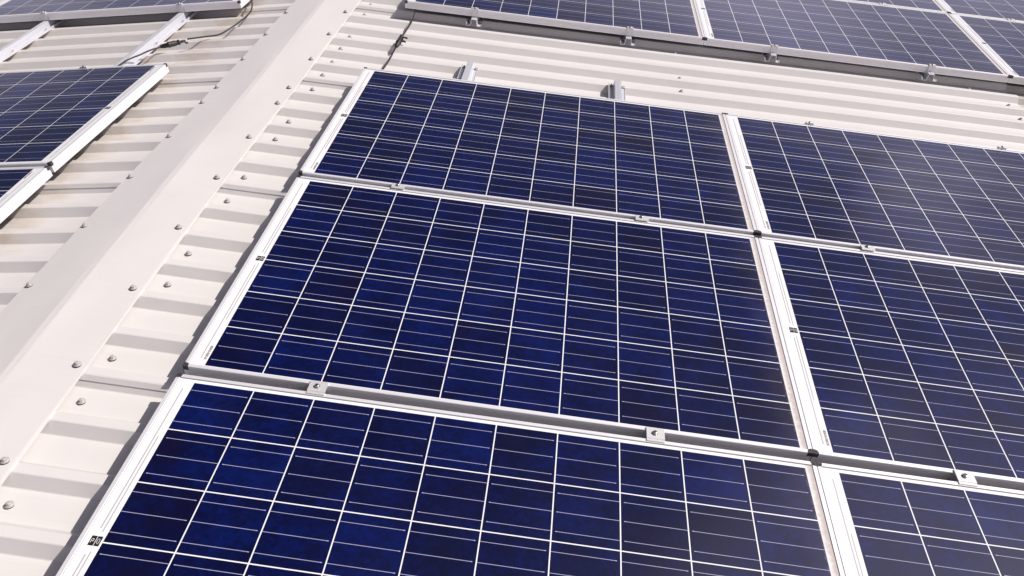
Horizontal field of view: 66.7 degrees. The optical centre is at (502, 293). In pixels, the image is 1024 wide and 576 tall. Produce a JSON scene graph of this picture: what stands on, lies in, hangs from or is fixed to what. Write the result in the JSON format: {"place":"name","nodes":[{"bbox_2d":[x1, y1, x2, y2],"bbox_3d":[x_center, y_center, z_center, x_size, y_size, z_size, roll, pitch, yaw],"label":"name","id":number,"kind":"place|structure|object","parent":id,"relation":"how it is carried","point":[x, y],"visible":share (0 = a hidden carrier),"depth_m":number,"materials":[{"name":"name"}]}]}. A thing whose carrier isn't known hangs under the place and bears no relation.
{"place":"outdoors","nodes":[
{"label":"outdoors","id":0,"kind":"place"},
{"bbox_2d":[0,0,1023,575],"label":"metal roof","id":1,"kind":"structure","parent":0,"point":[130,236],"depth_m":3.18,"materials":[{"name":"white paint"}]},
{"bbox_2d":[0,166,52,222],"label":"solar module","id":2,"kind":"object","parent":1,"relation":"on","point":[19,186],"visible":1,"depth_m":2.85,"materials":[{"name":"blue"}]},
{"bbox_2d":[0,19,65,62],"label":"mounting rail","id":3,"kind":"object","parent":1,"relation":"on","point":[11,48],"visible":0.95,"depth_m":4.40,"materials":[{"name":"silver metal"}]},
{"bbox_2d":[40,11,47,20],"bbox_3d":[-2.682,-1.621,4.562,0.035,0.062,0.017,0,39,8],"label":"end clamp","id":4,"kind":"object","parent":3,"relation":"attached to","point":[43,15],"visible":1,"depth_m":4.55,"materials":[{"name":"silver metal"}]},
{"bbox_2d":[114,11,198,65],"bbox_3d":[-1.903,-1.172,3.943,0.083,0.038,2.060,0,39,8],"label":"mounting rail","id":5,"kind":"object","parent":1,"relation":"on","point":[162,34],"visible":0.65,"depth_m":4.19,"materials":[{"name":"silver metal"}]},
{"bbox_2d":[0,63,168,171],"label":"solar module","id":6,"kind":"object","parent":5,"relation":"on","point":[54,120],"visible":1,"depth_m":3.40,"materials":[{"name":"blue"}]},
{"bbox_2d":[0,0,249,22],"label":"solar module","id":7,"kind":"object","parent":5,"relation":"on","point":[11,11],"visible":1,"depth_m":4.55,"materials":[{"name":"blue"}]},
{"bbox_2d":[176,3,183,11],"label":"end clamp","id":8,"kind":"object","parent":5,"relation":"attached to","point":[179,6],"visible":1,"depth_m":4.43,"materials":[{"name":"silver metal"}]},
{"bbox_2d":[117,0,252,65],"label":"solar cable","id":9,"kind":"object","parent":5,"relation":"on","point":[171,43],"visible":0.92,"depth_m":4.05,"materials":[{"name":"black plastic"}]},
{"bbox_2d":[382,9,416,69],"bbox_3d":[-0.533,-1.276,3.988,0.055,0.054,1.251,5,39,6],"label":"solar cable","id":10,"kind":"object","parent":1,"relation":"on","point":[400,40],"visible":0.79,"depth_m":4.04,"materials":[{"name":"black plastic"}]},
{"bbox_2d":[56,373,844,575],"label":"solar module","id":11,"kind":"object","parent":1,"relation":"on","point":[217,477],"visible":1,"depth_m":1.82,"materials":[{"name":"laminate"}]},
{"bbox_2d":[306,380,328,395],"bbox_3d":[-0.487,0.265,2.058,0.047,0.062,0.046,8,39,2],"label":"clamp","id":12,"kind":"object","parent":11,"relation":"attached to","point":[317,387],"visible":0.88,"depth_m":2.04,"materials":[{"name":"silver metal"}]},
{"bbox_2d":[644,427,664,442],"bbox_3d":[0.395,0.384,2.033,0.047,0.062,0.046,8,39,2],"label":"clamp","id":13,"kind":"object","parent":11,"relation":"attached to","point":[654,434],"visible":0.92,"depth_m":2.02,"materials":[{"name":"silver metal"}]},
{"bbox_2d":[457,60,477,80],"bbox_3d":[-0.182,-1.016,3.733,0.083,0.038,0.420,8,39,2],"label":"mounting rail","id":14,"kind":"object","parent":1,"relation":"on","point":[468,71],"visible":0.46,"depth_m":3.82,"materials":[{"name":"silver metal"}]},
{"bbox_2d":[466,16,483,26],"bbox_3d":[-0.141,-1.624,4.476,0.083,0.038,0.380,8,39,2],"label":"mounting rail","id":15,"kind":"object","parent":1,"relation":"on","point":[479,20],"visible":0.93,"depth_m":4.37,"materials":[{"name":"silver metal"}]},
{"bbox_2d":[472,7,478,16],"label":"end clamp","id":16,"kind":"object","parent":15,"relation":"attached to","point":[474,11],"visible":1,"depth_m":4.33,"materials":[{"name":"silver metal"}]},
{"bbox_2d":[182,175,813,460],"bbox_3d":[0.030,0.008,2.437,1.673,0.041,0.990,8,40,2],"label":"solar module","id":17,"kind":"object","parent":1,"relation":"on","point":[584,321],"visible":0.99,"depth_m":2.32,"materials":[{"name":"blue"}]},
{"bbox_2d":[405,0,704,44],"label":"solar module","id":18,"kind":"object","parent":1,"relation":"on","point":[674,20],"visible":1,"depth_m":4.39,"materials":[{"name":"blue"}]},
{"bbox_2d":[608,79,625,99],"bbox_3d":[0.549,-0.918,3.712,0.083,0.038,0.420,8,39,2],"label":"mounting rail","id":19,"kind":"object","parent":1,"relation":"on","point":[616,89],"visible":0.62,"depth_m":3.80,"materials":[{"name":"silver metal"}]},
{"bbox_2d":[298,67,757,234],"bbox_3d":[0.136,-0.618,3.209,1.673,0.042,0.990,8,38,2],"label":"solar module","id":20,"kind":"object","parent":19,"relation":"on","point":[663,164],"visible":0.96,"depth_m":3.12,"materials":[{"name":"blue"}]},
{"bbox_2d":[391,183,404,188],"bbox_3d":[-0.379,-0.371,2.833,0.047,0.062,0.029,8,39,2],"label":"clamp","id":21,"kind":"object","parent":20,"relation":"attached to","point":[398,186],"visible":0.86,"depth_m":2.81,"materials":[{"name":"silver metal"}]},
{"bbox_2d":[635,215,648,221],"bbox_3d":[0.500,-0.253,2.809,0.047,0.062,0.029,8,39,2],"label":"clamp","id":22,"kind":"object","parent":20,"relation":"attached to","point":[641,218],"visible":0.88,"depth_m":2.79,"materials":[{"name":"silver metal"}]},
{"bbox_2d":[620,35,634,45],"bbox_3d":[0.715,-1.511,4.452,0.083,0.038,0.380,8,39,2],"label":"mounting rail","id":23,"kind":"object","parent":1,"relation":"on","point":[623,38],"visible":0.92,"depth_m":4.34,"materials":[{"name":"silver metal"}]},
{"bbox_2d":[626,26,633,35],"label":"end clamp","id":24,"kind":"object","parent":23,"relation":"attached to","point":[629,31],"visible":1,"depth_m":4.30,"materials":[{"name":"silver metal"}]},
{"bbox_2d":[761,52,779,62],"bbox_3d":[1.507,-1.410,4.427,0.083,0.038,0.380,8,39,2],"label":"mounting rail","id":25,"kind":"object","parent":1,"relation":"on","point":[766,56],"visible":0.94,"depth_m":4.31,"materials":[{"name":"silver metal"}]},
{"bbox_2d":[770,44,777,52],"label":"end clamp","id":26,"kind":"object","parent":25,"relation":"attached to","point":[774,48],"visible":1,"depth_m":4.28,"materials":[{"name":"silver metal"}]},
{"bbox_2d":[695,0,1010,82],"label":"solar module","id":27,"kind":"object","parent":1,"relation":"on","point":[885,36],"visible":0.99,"depth_m":4.53,"materials":[{"name":"blue"}]},
{"bbox_2d":[725,113,1023,270],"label":"solar module","id":28,"kind":"object","parent":1,"relation":"on","point":[898,194],"visible":0.91,"depth_m":3.12,"materials":[{"name":"blue"}]},
{"bbox_2d":[860,244,874,250],"bbox_3d":[1.300,-0.145,2.787,0.047,0.062,0.029,8,39,2],"label":"clamp","id":29,"kind":"object","parent":28,"relation":"attached to","point":[867,247],"visible":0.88,"depth_m":2.77,"materials":[{"name":"silver metal"}]},
{"bbox_2d":[758,236,1023,490],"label":"solar module","id":30,"kind":"object","parent":1,"relation":"on","point":[907,365],"visible":0.97,"depth_m":2.35,"materials":[{"name":"blue"}]},
{"bbox_2d":[847,0,948,12],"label":"solar module","id":31,"kind":"object","parent":1,"relation":"on","point":[933,5],"visible":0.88,"depth_m":5.08,"materials":[{"name":"blue"}]},
{"bbox_2d":[816,462,1023,575],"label":"solar module","id":32,"kind":"object","parent":1,"relation":"on","point":[888,524],"visible":0.91,"depth_m":1.88,"materials":[{"name":"blue"}]},
{"bbox_2d":[949,469,977,486],"bbox_3d":[1.187,0.490,2.011,0.047,0.062,0.046,8,39,2],"label":"clamp","id":33,"kind":"object","parent":32,"relation":"attached to","point":[962,477],"visible":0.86,"depth_m":2.00,"materials":[{"name":"silver metal"}]},
{"bbox_2d":[915,71,936,81],"bbox_3d":[2.361,-1.299,4.403,0.083,0.038,0.380,8,39,2],"label":"mounting rail","id":34,"kind":"object","parent":1,"relation":"on","point":[924,76],"visible":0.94,"depth_m":4.28,"materials":[{"name":"silver metal"}]},
{"bbox_2d":[926,64,935,72],"bbox_3d":[2.349,-1.229,4.270,0.035,0.062,0.017,8,39,2],"label":"end clamp","id":35,"kind":"object","parent":34,"relation":"attached to","point":[931,67],"visible":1,"depth_m":4.26,"materials":[{"name":"silver metal"}]},
{"bbox_2d":[937,0,1023,21],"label":"solar module","id":36,"kind":"object","parent":1,"relation":"on","point":[1003,9],"visible":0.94,"depth_m":5.16,"materials":[{"name":"blue"}]},
{"bbox_2d":[950,13,1023,84],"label":"solar module","id":37,"kind":"object","parent":1,"relation":"on","point":[1000,42],"visible":0.94,"depth_m":4.71,"materials":[{"name":"blue"}]}
]}

